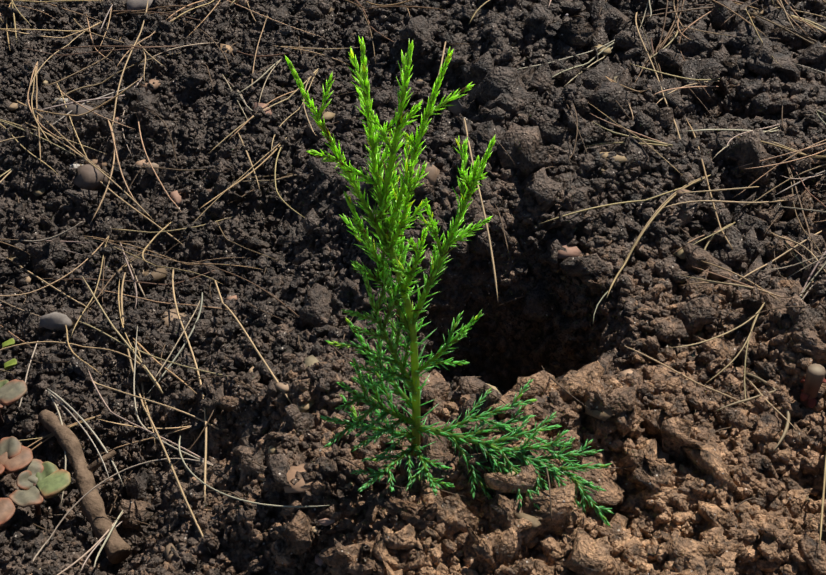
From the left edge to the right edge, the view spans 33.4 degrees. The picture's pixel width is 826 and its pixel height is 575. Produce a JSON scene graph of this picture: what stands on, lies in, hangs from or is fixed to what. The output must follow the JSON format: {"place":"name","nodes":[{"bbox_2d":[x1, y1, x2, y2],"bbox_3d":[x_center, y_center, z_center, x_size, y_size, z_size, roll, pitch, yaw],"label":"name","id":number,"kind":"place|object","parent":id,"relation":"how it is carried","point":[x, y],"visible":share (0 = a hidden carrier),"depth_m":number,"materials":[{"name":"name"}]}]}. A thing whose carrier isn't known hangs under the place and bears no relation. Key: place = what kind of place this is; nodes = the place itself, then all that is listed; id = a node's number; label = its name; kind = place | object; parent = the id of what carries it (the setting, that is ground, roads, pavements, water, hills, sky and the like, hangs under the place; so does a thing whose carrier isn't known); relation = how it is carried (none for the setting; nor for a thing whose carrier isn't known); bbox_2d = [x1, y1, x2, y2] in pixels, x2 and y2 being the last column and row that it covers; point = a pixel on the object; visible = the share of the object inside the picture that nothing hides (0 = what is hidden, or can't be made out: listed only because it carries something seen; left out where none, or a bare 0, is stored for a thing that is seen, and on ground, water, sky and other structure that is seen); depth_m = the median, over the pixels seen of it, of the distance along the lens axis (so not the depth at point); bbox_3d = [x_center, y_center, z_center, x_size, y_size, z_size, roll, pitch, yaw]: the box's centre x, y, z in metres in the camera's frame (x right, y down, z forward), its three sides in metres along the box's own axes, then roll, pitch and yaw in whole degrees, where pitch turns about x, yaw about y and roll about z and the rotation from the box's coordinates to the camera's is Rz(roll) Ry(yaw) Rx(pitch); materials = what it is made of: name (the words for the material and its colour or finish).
{"place":"outdoors","nodes":[
{"label":"outdoors","id":0,"kind":"place"},
{"bbox_2d":[0,0,825,574],"bbox_3d":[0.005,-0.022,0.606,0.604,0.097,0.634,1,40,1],"label":"soil crumbs","id":1,"kind":"object","parent":0,"point":[686,398],"visible":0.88,"depth_m":0.57,"materials":[{"name":"brown soil"}]},
{"bbox_2d":[0,338,70,526],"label":"succulent plant","id":2,"kind":"object","parent":1,"relation":"on","point":[38,481],"visible":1,"depth_m":0.51,"materials":[{"name":"green plant"}]},
{"bbox_2d":[38,409,131,563],"bbox_3d":[-0.119,0.071,0.516,0.020,0.015,0.076,-20,44,-22],"label":"fallen twig","id":3,"kind":"object","parent":1,"relation":"on","point":[117,548],"visible":1,"depth_m":0.51,"materials":[{"name":"brown wood"}]},
{"bbox_2d":[0,0,685,330],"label":"pebbles","id":4,"kind":"object","parent":1,"relation":"on","point":[90,177],"visible":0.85,"depth_m":0.65,"materials":[{"name":"stone"}]},
{"bbox_2d":[0,0,825,574],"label":"pine needles","id":5,"kind":"object","parent":1,"relation":"on","point":[256,180],"visible":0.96,"depth_m":0.60,"materials":[{"name":"beige plant"}]},
{"bbox_2d":[0,0,825,568],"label":"bark flakes","id":6,"kind":"object","parent":1,"relation":"on","point":[158,274],"visible":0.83,"depth_m":0.56,"materials":[{"name":"bark"}]},
{"bbox_2d":[0,0,825,574],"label":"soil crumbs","id":7,"kind":"object","parent":1,"relation":"on","point":[492,98],"visible":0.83,"depth_m":0.57,"materials":[{"name":"brown soil"}]},
{"bbox_2d":[285,36,613,526],"bbox_3d":[0.015,0.007,0.407,0.096,0.176,0.051,1,40,1],"label":"conifer sapling","id":8,"kind":"object","parent":7,"relation":"on","point":[384,225],"visible":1,"depth_m":0.41,"materials":[{"name":"green plant"}]},
{"bbox_2d":[714,372,789,451],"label":"pale rootlets","id":9,"kind":"object","parent":1,"relation":"on","point":[785,430],"visible":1,"depth_m":0.49,"materials":[{"name":"beige plant"}]},
{"bbox_2d":[799,363,825,407],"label":"wooden peg","id":10,"kind":"object","parent":1,"relation":"on","point":[814,380],"visible":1,"depth_m":0.49,"materials":[{"name":"beige wood"}]}
]}

